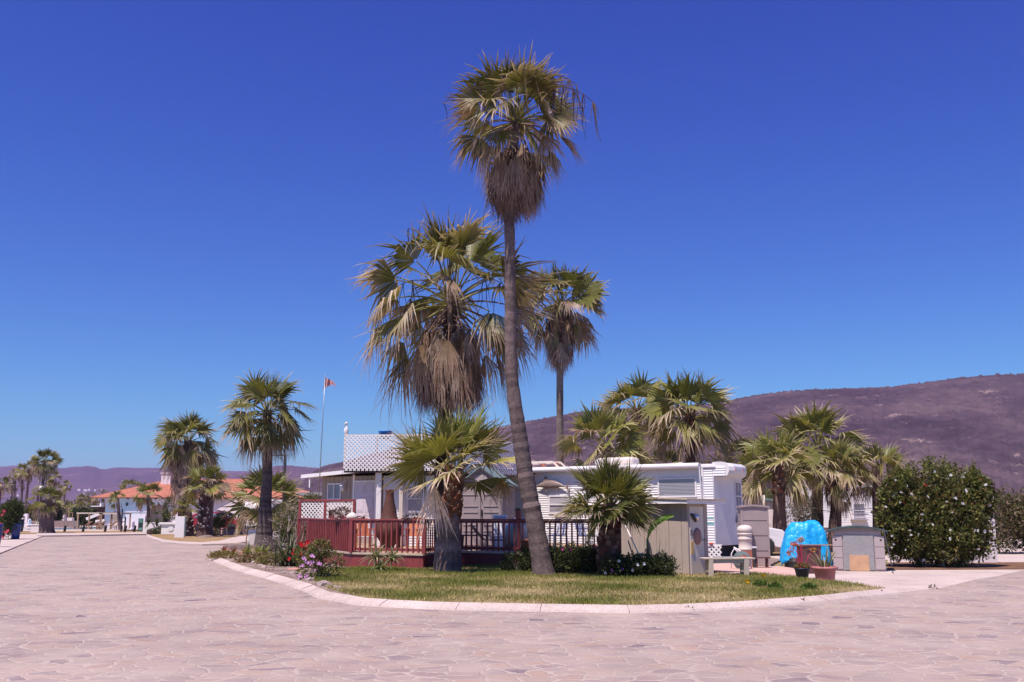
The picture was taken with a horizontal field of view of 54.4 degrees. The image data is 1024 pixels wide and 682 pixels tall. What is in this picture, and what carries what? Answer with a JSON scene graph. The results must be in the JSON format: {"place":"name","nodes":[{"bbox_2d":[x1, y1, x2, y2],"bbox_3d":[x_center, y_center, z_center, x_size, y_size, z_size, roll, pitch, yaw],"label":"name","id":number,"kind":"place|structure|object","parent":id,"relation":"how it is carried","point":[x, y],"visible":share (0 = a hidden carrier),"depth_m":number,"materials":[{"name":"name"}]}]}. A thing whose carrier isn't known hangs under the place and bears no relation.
{"place":"outdoors","nodes":[
{"label":"outdoors","id":0,"kind":"place"},
{"bbox_2d":[0,534,41,553],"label":"sidewalk","id":1,"kind":"structure","parent":0,"point":[6,544],"depth_m":55.58,"materials":[{"name":"concrete"}]},
{"bbox_2d":[0,497,24,538],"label":"oleander","id":2,"kind":"object","parent":1,"relation":"on","point":[12,512],"visible":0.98,"depth_m":60.11,"materials":[{"name":"green plant"}]},
{"bbox_2d":[23,523,137,530],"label":"pool terrace","id":3,"kind":"structure","parent":0,"point":[102,529],"depth_m":96.17,"materials":[{"name":"concrete"}]},
{"bbox_2d":[12,462,27,501],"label":"palm tree","id":4,"kind":"object","parent":3,"relation":"on","point":[18,475],"visible":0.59,"depth_m":130.51,"materials":[{"name":"green plant"}]},
{"bbox_2d":[18,460,38,508],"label":"palm tree","id":5,"kind":"object","parent":3,"relation":"on","point":[27,477],"visible":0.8,"depth_m":128.48,"materials":[{"name":"green plant"}]},
{"bbox_2d":[29,447,64,521],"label":"palm tree","id":6,"kind":"object","parent":3,"relation":"on","point":[39,469],"visible":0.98,"depth_m":106.89,"materials":[{"name":"green plant"}]},
{"bbox_2d":[45,470,62,498],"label":"palm tree","id":7,"kind":"object","parent":3,"relation":"on","point":[53,482],"visible":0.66,"depth_m":120.78,"materials":[{"name":"green plant"}]},
{"bbox_2d":[69,505,94,524],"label":"hedge","id":8,"kind":"object","parent":3,"relation":"on","point":[82,519],"visible":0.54,"depth_m":123.61,"materials":[{"name":"green plant"}]},
{"bbox_2d":[20,531,142,533],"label":"verge","id":9,"kind":"structure","parent":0,"point":[26,532],"depth_m":80.07,"materials":[{"name":"beige concrete"}]},
{"bbox_2d":[26,484,64,532],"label":"palm tree","id":10,"kind":"object","parent":9,"relation":"on","point":[47,507],"visible":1,"depth_m":77.49,"materials":[{"name":"green plant"}]},
{"bbox_2d":[0,466,253,513],"bbox_3d":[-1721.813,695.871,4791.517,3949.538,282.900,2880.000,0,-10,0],"label":"hill","id":11,"kind":"structure","parent":0,"point":[82,478],"depth_m":4113.07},
{"bbox_2d":[126,530,247,541],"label":"island","id":12,"kind":"structure","parent":0,"point":[188,538],"depth_m":62.20,"materials":[{"name":"beige concrete"}]},
{"bbox_2d":[142,507,174,531],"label":"yucca bush","id":13,"kind":"object","parent":12,"relation":"on","point":[164,515],"visible":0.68,"depth_m":77.67,"materials":[{"name":"green plant"}]},
{"bbox_2d":[159,522,174,533],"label":"white bench","id":14,"kind":"object","parent":12,"relation":"on","point":[167,527],"visible":0.77,"depth_m":74.56,"materials":[{"name":"paint"}]},
{"bbox_2d":[161,492,176,521],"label":"tall bush","id":15,"kind":"object","parent":12,"relation":"on","point":[167,501],"visible":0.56,"depth_m":84.73,"materials":[{"name":"green plant"}]},
{"bbox_2d":[174,516,186,537],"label":"utility pedestal","id":16,"kind":"object","parent":12,"relation":"on","point":[180,525],"visible":1,"depth_m":64.90,"materials":[{"name":"white paint"}]},
{"bbox_2d":[170,496,198,535],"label":"palm tree","id":17,"kind":"object","parent":12,"relation":"on","point":[190,530],"visible":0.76,"depth_m":68.73,"materials":[{"name":"green plant"}]},
{"bbox_2d":[148,407,227,515],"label":"palm tree","id":18,"kind":"object","parent":12,"relation":"on","point":[179,457],"visible":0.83,"depth_m":70.95,"materials":[{"name":"green plant"}]},
{"bbox_2d":[178,465,231,536],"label":"palm tree","id":19,"kind":"object","parent":12,"relation":"on","point":[203,517],"visible":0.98,"depth_m":66.84,"materials":[{"name":"green plant"}]},
{"bbox_2d":[190,461,231,535],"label":"palm tree","id":20,"kind":"object","parent":12,"relation":"on","point":[203,489],"visible":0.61,"depth_m":67.55,"materials":[{"name":"green plant"}]},
{"bbox_2d":[213,510,233,535],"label":"round bush","id":21,"kind":"object","parent":12,"relation":"on","point":[218,523],"visible":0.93,"depth_m":68.71,"materials":[{"name":"green plant"}]},
{"bbox_2d":[228,465,318,486],"bbox_3d":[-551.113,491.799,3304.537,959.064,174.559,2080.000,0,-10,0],"label":"hill","id":22,"kind":"structure","parent":0,"point":[297,472],"depth_m":3002.30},
{"bbox_2d":[461,466,518,546],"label":"storage shed","id":23,"kind":"structure","parent":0,"point":[473,508],"depth_m":33.20,"materials":[{"name":"beige plastic"}]},
{"bbox_2d":[461,486,480,544],"bbox_3d":[-1.380,5.810,33.191,0.680,1.951,0.049,-2,-10,12],"label":"door","id":24,"kind":"structure","parent":23,"relation":"in","point":[471,509],"depth_m":33.20,"materials":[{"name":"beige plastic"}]},
{"bbox_2d":[481,486,500,544],"bbox_3d":[-0.696,5.784,33.038,0.680,1.951,0.069,-2,-10,12],"label":"door","id":25,"kind":"structure","parent":23,"relation":"in","point":[486,512],"depth_m":33.07,"materials":[{"name":"beige plastic"}]},
{"bbox_2d":[221,542,780,595],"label":"garden ground","id":26,"kind":"structure","parent":0,"point":[774,561],"depth_m":28.25,"materials":[{"name":"soil"}]},
{"bbox_2d":[205,550,239,559],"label":"succulent","id":27,"kind":"object","parent":26,"relation":"on","point":[215,554],"visible":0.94,"depth_m":34.05,"materials":[{"name":"green plant"}]},
{"bbox_2d":[230,551,278,562],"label":"succulent","id":28,"kind":"object","parent":26,"relation":"on","point":[246,557],"visible":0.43,"depth_m":30.96,"materials":[{"name":"green plant"}]},
{"bbox_2d":[236,541,272,557],"bbox_3d":[-8.941,7.332,35.019,1.390,0.722,1.392,0,-10,0],"label":"aloe","id":29,"kind":"object","parent":26,"relation":"on","point":[259,549],"visible":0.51,"depth_m":34.93,"materials":[{"name":"green plant"}]},
{"bbox_2d":[220,461,304,540],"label":"palm tree","id":30,"kind":"object","parent":26,"relation":"on","point":[248,514],"visible":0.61,"depth_m":52.90,"materials":[{"name":"green plant"}]},
{"bbox_2d":[216,367,321,547],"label":"palm tree","id":31,"kind":"object","parent":26,"relation":"on","point":[269,441],"visible":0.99,"depth_m":44.31,"materials":[{"name":"green plant"}]},
{"bbox_2d":[256,536,282,551],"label":"succulent","id":32,"kind":"object","parent":26,"relation":"on","point":[265,540],"visible":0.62,"depth_m":39.76,"materials":[{"name":"green plant"}]},
{"bbox_2d":[253,551,309,565],"bbox_3d":[-6.747,6.454,29.474,1.843,0.558,0.994,0,-10,0],"label":"succulent","id":33,"kind":"object","parent":26,"relation":"on","point":[263,561],"visible":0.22,"depth_m":29.34,"materials":[{"name":"green plant"}]},
{"bbox_2d":[258,532,307,566],"bbox_3d":[-6.597,6.040,29.041,1.820,1.033,1.763,3,-10,-19],"label":"strap leaf plant","id":34,"kind":"object","parent":26,"relation":"on","point":[281,561],"visible":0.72,"depth_m":28.92,"materials":[{"name":"green plant"}]},
{"bbox_2d":[272,507,314,544],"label":"shrub","id":35,"kind":"object","parent":26,"relation":"on","point":[280,533],"visible":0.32,"depth_m":48.95,"materials":[{"name":"green plant"}]},
{"bbox_2d":[271,490,321,547],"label":"shrub","id":36,"kind":"object","parent":26,"relation":"on","point":[306,495],"visible":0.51,"depth_m":41.30,"materials":[{"name":"green plant"}]},
{"bbox_2d":[288,539,315,567],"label":"geranium","id":37,"kind":"object","parent":26,"relation":"on","point":[301,545],"visible":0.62,"depth_m":28.08,"materials":[{"name":"green plant"}]},
{"bbox_2d":[295,537,347,579],"bbox_3d":[-4.474,5.102,23.333,1.192,1.026,0.782,4,-11,-24],"label":"geranium","id":38,"kind":"object","parent":26,"relation":"on","point":[319,556],"visible":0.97,"depth_m":23.18,"materials":[{"name":"green plant"}]},
{"bbox_2d":[301,470,384,543],"bbox_3d":[-5.751,6.689,39.152,3.749,3.174,3.480,-7,-12,36],"label":"annex","id":39,"kind":"object","parent":26,"relation":"on","point":[360,488],"visible":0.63,"depth_m":37.89,"materials":[{"name":"white paint"}]},
{"bbox_2d":[327,483,341,498],"bbox_3d":[-6.878,5.826,38.528,0.752,0.635,0.065,-7,-12,36],"label":"window","id":40,"kind":"structure","parent":39,"relation":"in","point":[333,489],"depth_m":38.52,"materials":[{"name":"glass"}]},
{"bbox_2d":[355,482,374,536],"bbox_3d":[-5.565,6.337,37.419,1.076,2.036,0.068,-7,-12,36],"label":"door","id":41,"kind":"structure","parent":39,"relation":"in","point":[364,491],"depth_m":37.45,"materials":[{"name":"paint"}]},
{"bbox_2d":[360,540,405,570],"bbox_3d":[-3.405,5.707,26.200,1.326,1.016,1.056,0,-10,0],"label":"agave","id":42,"kind":"object","parent":26,"relation":"on","point":[379,564],"visible":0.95,"depth_m":26.15,"materials":[{"name":"green plant"}]},
{"bbox_2d":[377,390,531,571],"bbox_3d":[-1.462,3.695,26.410,4.238,4.839,4.552,0,-10,0],"label":"palm tree","id":43,"kind":"object","parent":26,"relation":"on","point":[451,435],"visible":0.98,"depth_m":26.15,"materials":[{"name":"green plant"}]},
{"bbox_2d":[296,508,621,568],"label":"deck","id":44,"kind":"structure","parent":26,"relation":"on","point":[340,534],"depth_m":28.66,"materials":[{"name":"brown wood"}]},
{"bbox_2d":[317,374,335,516],"bbox_3d":[-6.893,4.313,37.008,0.586,6.240,0.133,0,-10,0],"label":"flag pole","id":45,"kind":"object","parent":44,"relation":"on","point":[328,382],"visible":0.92,"depth_m":37.30,"materials":[{"name":"grey metal"}]},
{"bbox_2d":[298,499,355,535],"bbox_3d":[-6.708,6.539,36.017,2.348,1.600,0.090,-4,-10,20],"label":"lattice screen","id":46,"kind":"object","parent":44,"relation":"on","point":[325,508],"visible":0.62,"depth_m":36.16,"materials":[{"name":"white paint"}]},
{"bbox_2d":[330,506,364,518],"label":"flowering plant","id":47,"kind":"object","parent":44,"relation":"on","point":[335,511],"visible":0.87,"depth_m":29.54,"materials":[{"name":"red plant"}]},
{"bbox_2d":[377,489,401,547],"bbox_3d":[-3.764,5.474,30.513,0.820,1.820,0.820,0,-10,0],"label":"chiminea","id":48,"kind":"object","parent":44,"relation":"on","point":[389,510],"visible":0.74,"depth_m":30.31,"materials":[{"name":"ceramic"}]},
{"bbox_2d":[383,475,434,545],"bbox_3d":[-3.112,6.094,35.807,2.691,2.404,3.057,0,-10,0],"label":"room extension","id":49,"kind":"object","parent":44,"relation":"on","point":[412,505],"visible":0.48,"depth_m":34.38,"materials":[{"name":"white paint"}]},
{"bbox_2d":[406,485,423,511],"bbox_3d":[-3.347,5.446,34.401,0.593,0.944,0.065,0,-10,0],"label":"window","id":50,"kind":"structure","parent":49,"relation":"in","point":[412,504],"depth_m":34.37,"materials":[{"name":"grey glass"}]},
{"bbox_2d":[398,516,427,548],"bbox_3d":[-3.070,5.987,31.080,0.760,1.003,0.759,-4,-11,23],"label":"deck chair","id":51,"kind":"object","parent":44,"relation":"on","point":[410,533],"visible":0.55,"depth_m":31.25,"materials":[{"name":"orange fabric"}]},
{"bbox_2d":[343,434,534,545],"bbox_3d":[-2.150,5.889,38.653,7.300,3.780,9.818,0,-10,0],"label":"porch","id":52,"kind":"object","parent":44,"relation":"on","point":[377,469],"visible":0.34,"depth_m":34.21,"materials":[{"name":"white paint"}]},
{"bbox_2d":[505,518,526,546],"bbox_3d":[0.197,5.922,30.639,0.924,0.980,0.630,0,-10,0],"label":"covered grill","id":53,"kind":"object","parent":44,"relation":"on","point":[512,534],"visible":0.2,"depth_m":30.39,"materials":[{"name":"blue fabric"}]},
{"bbox_2d":[503,259,610,466],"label":"palm tree","id":54,"kind":"object","parent":26,"relation":"on","point":[569,330],"visible":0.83,"depth_m":55.22,"materials":[{"name":"green plant"}]},
{"bbox_2d":[550,400,657,465],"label":"palm tree","id":55,"kind":"object","parent":26,"relation":"on","point":[586,426],"visible":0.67,"depth_m":43.81,"materials":[{"name":"green plant"}]},
{"bbox_2d":[546,449,662,574],"bbox_3d":[2.317,4.159,24.253,2.839,3.200,2.959,-5,-11,27],"label":"palm tree","id":56,"kind":"object","parent":26,"relation":"on","point":[611,481],"visible":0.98,"depth_m":23.95,"materials":[{"name":"green plant"}]},
{"bbox_2d":[506,457,746,555],"bbox_3d":[1.498,6.652,40.104,16.368,3.670,2.750,-6,-12,33],"label":"trailer home","id":57,"kind":"object","parent":26,"relation":"on","point":[717,480],"visible":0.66,"depth_m":36.23,"materials":[{"name":"white paint"}]},
{"bbox_2d":[536,475,568,493],"bbox_3d":[1.445,5.642,38.853,1.815,0.795,0.135,-6,-12,33],"label":"fish sculpture","id":58,"kind":"object","parent":57,"relation":"attached to","point":[546,483],"visible":0.87,"depth_m":38.77,"materials":[{"name":"brown metal"}]},
{"bbox_2d":[548,495,573,513],"bbox_3d":[1.896,6.338,38.562,1.116,0.720,0.065,-6,-12,33],"label":"window","id":59,"kind":"structure","parent":57,"relation":"in","point":[552,506],"depth_m":38.66,"materials":[{"name":"white paint"}]},
{"bbox_2d":[657,477,696,496],"bbox_3d":[5.975,5.300,36.044,1.517,0.704,0.055,-6,-12,33],"label":"window","id":60,"kind":"structure","parent":57,"relation":"in","point":[682,486],"depth_m":36.02,"materials":[{"name":"white paint"}]},
{"bbox_2d":[734,481,741,511],"bbox_3d":[8.327,5.721,36.689,0.065,1.120,0.740,-6,-11,29],"label":"window","id":61,"kind":"structure","parent":57,"relation":"in","point":[737,484],"depth_m":36.66,"materials":[{"name":"grey glass"}]},
{"bbox_2d":[590,366,683,458],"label":"palm tree","id":62,"kind":"object","parent":26,"relation":"on","point":[626,391],"visible":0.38,"depth_m":49.92,"materials":[{"name":"green plant"}]},
{"bbox_2d":[643,443,684,463],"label":"palm tree","id":63,"kind":"object","parent":26,"relation":"on","point":[672,459],"visible":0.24,"depth_m":57.39,"materials":[{"name":"green plant"}]},
{"bbox_2d":[626,367,743,463],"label":"palm tree","id":64,"kind":"object","parent":26,"relation":"on","point":[693,437],"visible":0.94,"depth_m":45.67,"materials":[{"name":"green plant"}]},
{"bbox_2d":[0,531,1023,681],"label":"road","id":65,"kind":"structure","parent":0,"point":[135,608],"depth_m":13.34,"materials":[{"name":"grey stone"}]},
{"bbox_2d":[37,532,145,536],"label":"kerb","id":66,"kind":"structure","parent":65,"relation":"on","point":[84,534],"depth_m":72.05,"materials":[{"name":"concrete"}]},
{"bbox_2d":[146,534,228,545],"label":"island kerb","id":67,"kind":"structure","parent":65,"relation":"on","point":[177,542],"depth_m":52.80,"materials":[{"name":"concrete"}]},
{"bbox_2d":[209,557,899,612],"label":"kerb","id":68,"kind":"structure","parent":65,"relation":"on","point":[315,591],"depth_m":17.12,"materials":[{"name":"concrete"}]},
{"bbox_2d":[0,0,1023,471],"label":"sky","id":69,"kind":"structure","parent":0,"point":[773,196],"materials":[{"name":"blue"}]},
{"bbox_2d":[308,563,883,605],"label":"lawn","id":70,"kind":"structure","parent":0,"point":[652,602],"depth_m":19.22,"materials":[{"name":"plant"}]},
{"bbox_2d":[344,198,569,548],"bbox_3d":[-1.578,1.207,28.452,6.818,10.461,6.163,0,-10,0],"label":"palm tree","id":71,"kind":"object","parent":70,"relation":"on","point":[446,368],"visible":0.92,"depth_m":28.26,"materials":[{"name":"green plant"}]},
{"bbox_2d":[498,547,531,571],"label":"shrub","id":72,"kind":"object","parent":70,"relation":"on","point":[522,561],"visible":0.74,"depth_m":25.74,"materials":[{"name":"green plant"}]},
{"bbox_2d":[433,41,600,575],"bbox_3d":[-0.024,-0.922,25.772,4.258,13.805,3.990,6,-12,-33],"label":"palm tree","id":73,"kind":"object","parent":70,"relation":"on","point":[514,183],"visible":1,"depth_m":25.83,"materials":[{"name":"green plant"}]},
{"bbox_2d":[549,541,597,574],"bbox_3d":[1.688,5.491,25.090,2.220,0.944,1.330,0,-10,0],"label":"shrub","id":74,"kind":"object","parent":70,"relation":"on","point":[572,557],"visible":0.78,"depth_m":24.84,"materials":[{"name":"green plant"}]},
{"bbox_2d":[596,549,680,576],"bbox_3d":[3.025,5.369,23.876,2.093,0.736,1.227,2,-10,-11],"label":"shrub","id":75,"kind":"object","parent":70,"relation":"on","point":[642,565],"visible":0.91,"depth_m":23.64,"materials":[{"name":"green plant"}]},
{"bbox_2d":[644,515,673,570],"bbox_3d":[3.568,4.974,24.180,0.764,1.492,0.152,0,-10,0],"label":"banana plant","id":76,"kind":"object","parent":70,"relation":"on","point":[652,528],"visible":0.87,"depth_m":24.27,"materials":[{"name":"green plant"}]},
{"bbox_2d":[612,497,725,574],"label":"garden shed","id":77,"kind":"structure","parent":70,"relation":"on","point":[672,536],"depth_m":25.20,"materials":[{"name":"beige paint"}]},
{"bbox_2d":[689,506,706,573],"bbox_3d":[4.681,5.011,24.988,0.550,1.689,0.109,9,-13,-41],"label":"door","id":78,"kind":"structure","parent":77,"relation":"in","point":[697,564],"depth_m":25.00,"materials":[{"name":"beige paint"}]},
{"bbox_2d":[700,557,754,575],"bbox_3d":[5.310,5.554,24.512,1.280,0.435,0.400,1,-10,-4],"label":"bench","id":79,"kind":"object","parent":70,"relation":"on","point":[742,561],"visible":0.85,"depth_m":24.37,"materials":[{"name":"grey wood"}]},
{"bbox_2d":[785,536,816,577],"bbox_3d":[6.826,5.081,23.478,0.706,0.976,0.378,4,-10,-20],"label":"plant pot","id":80,"kind":"object","parent":70,"relation":"on","point":[801,570],"visible":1,"depth_m":23.44,"materials":[{"name":"black plastic"}]},
{"bbox_2d":[806,545,840,579],"bbox_3d":[7.189,5.096,22.878,0.835,0.860,0.983,0,-10,0],"label":"plant pot","id":81,"kind":"object","parent":70,"relation":"on","point":[824,570],"visible":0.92,"depth_m":22.69,"materials":[{"name":"pink ceramic"}]},
{"bbox_2d":[297,373,1023,514],"bbox_3d":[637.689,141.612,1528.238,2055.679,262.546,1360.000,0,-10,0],"label":"hill","id":82,"kind":"structure","parent":0,"point":[978,420],"depth_m":1132.09,"materials":[{"name":"brown soil"}]},
{"bbox_2d":[714,563,795,575],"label":"footpath","id":83,"kind":"structure","parent":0,"point":[726,568],"depth_m":26.98,"materials":[{"name":"pink concrete"}]},
{"bbox_2d":[737,525,752,566],"bbox_3d":[6.708,5.907,28.612,0.440,1.218,0.440,0,-10,0],"label":"water tank","id":84,"kind":"object","parent":83,"relation":"on","point":[745,534],"visible":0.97,"depth_m":28.48,"materials":[{"name":"beige plastic"}]},
{"bbox_2d":[736,505,770,565],"bbox_3d":[7.067,5.717,29.107,0.870,1.833,0.840,-1,-10,6],"label":"tall cabinet","id":85,"kind":"object","parent":83,"relation":"on","point":[755,518],"visible":0.74,"depth_m":28.79,"materials":[{"name":"beige plastic"}]},
{"bbox_2d":[772,492,822,525],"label":"shrub","id":86,"kind":"object","parent":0,"point":[815,508],"visible":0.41,"depth_m":44.12,"materials":[{"name":"green plant"}]},
{"bbox_2d":[771,550,887,554],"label":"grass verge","id":87,"kind":"object","parent":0,"point":[775,553],"depth_m":39.68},
{"bbox_2d":[729,427,831,551],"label":"palm tree","id":88,"kind":"object","parent":87,"relation":"on","point":[781,489],"visible":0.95,"depth_m":41.35,"materials":[{"name":"green plant"}]},
{"bbox_2d":[769,397,873,527],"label":"palm tree","id":89,"kind":"object","parent":87,"relation":"on","point":[823,420],"visible":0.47,"depth_m":45.51,"materials":[{"name":"green plant"}]},
{"bbox_2d":[786,485,886,536],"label":"mobile home","id":90,"kind":"object","parent":87,"relation":"on","point":[864,516],"visible":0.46,"depth_m":61.06,"materials":[{"name":"white paint"}]},
{"bbox_2d":[802,435,879,550],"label":"palm tree","id":91,"kind":"object","parent":87,"relation":"on","point":[836,494],"visible":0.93,"depth_m":43.17,"materials":[{"name":"green plant"}]},
{"bbox_2d":[848,440,910,527],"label":"palm tree","id":92,"kind":"object","parent":87,"relation":"on","point":[888,457],"visible":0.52,"depth_m":44.43,"materials":[{"name":"green plant"}]},
{"bbox_2d":[826,525,887,570],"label":"resin shed","id":93,"kind":"structure","parent":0,"point":[861,548],"depth_m":27.97,"materials":[{"name":"grey plastic"}]},
{"bbox_2d":[738,539,1023,592],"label":"driveway","id":94,"kind":"structure","parent":0,"point":[901,581],"depth_m":25.52,"materials":[{"name":"concrete"}]},
{"bbox_2d":[712,429,773,494],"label":"palm tree","id":95,"kind":"object","parent":94,"relation":"on","point":[738,443],"visible":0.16,"depth_m":54.35,"materials":[{"name":"green plant"}]},
{"bbox_2d":[738,481,772,547],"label":"outbuilding","id":96,"kind":"structure","parent":94,"relation":"on","point":[767,501],"depth_m":47.32,"materials":[{"name":"white paint"}]},
{"bbox_2d":[738,527,784,554],"bbox_3d":[8.190,7.480,38.716,4.692,1.695,2.130,0,-10,0],"label":"parked car","id":97,"kind":"object","parent":94,"relation":"on","point":[776,536],"visible":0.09,"depth_m":37.78,"materials":[{"name":"white paint"}]},
{"bbox_2d":[779,520,832,567],"bbox_3d":[8.727,6.022,29.585,1.561,1.383,1.286,0,-10,0],"label":"tarpaulin","id":98,"kind":"object","parent":94,"relation":"on","point":[811,531],"visible":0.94,"depth_m":29.29,"materials":[{"name":"blue plastic"}]},
{"bbox_2d":[797,545,821,572],"bbox_3d":[8.055,5.905,26.978,0.560,0.735,0.580,0,-10,0],"label":"waste bin","id":99,"kind":"object","parent":94,"relation":"on","point":[804,551],"visible":0.62,"depth_m":26.77,"materials":[{"name":"brown plastic"}]},
{"bbox_2d":[887,562,1023,569],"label":"mulch bed","id":100,"kind":"object","parent":94,"relation":"on","point":[975,566],"visible":0.65,"depth_m":29.83,"materials":[{"name":"brown soil"}]},
{"bbox_2d":[871,455,1002,566],"bbox_3d":[12.829,5.134,30.175,3.860,3.474,2.570,0,-10,0],"label":"flowering hedge","id":101,"kind":"object","parent":100,"relation":"on","point":[936,524],"visible":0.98,"depth_m":29.62,"materials":[{"name":"green plant"}]},
{"bbox_2d":[966,517,997,562],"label":"white wall","id":102,"kind":"structure","parent":100,"relation":"on","point":[991,560],"depth_m":32.28,"materials":[{"name":"paint"}]},
{"bbox_2d":[994,483,1023,553],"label":"tall hedge","id":103,"kind":"object","parent":94,"relation":"on","point":[1012,511],"visible":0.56,"depth_m":39.87,"materials":[{"name":"green plant"}]},
{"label":"club lawn","id":104,"kind":"structure","parent":0,"visible":0},
{"bbox_2d":[107,490,126,529],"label":"palm tree","id":105,"kind":"object","parent":104,"relation":"on","point":[114,497],"visible":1,"depth_m":94.52,"materials":[{"name":"green plant"}]},
{"bbox_2d":[131,481,163,521],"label":"palm tree","id":106,"kind":"object","parent":104,"relation":"on","point":[143,487],"visible":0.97,"depth_m":98.60,"materials":[{"name":"green plant"}]},
{"bbox_2d":[90,473,308,526],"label":"clubhouse","id":107,"kind":"structure","parent":104,"relation":"on","point":[127,504],"depth_m":114.74,"materials":[{"name":"orange paint"}]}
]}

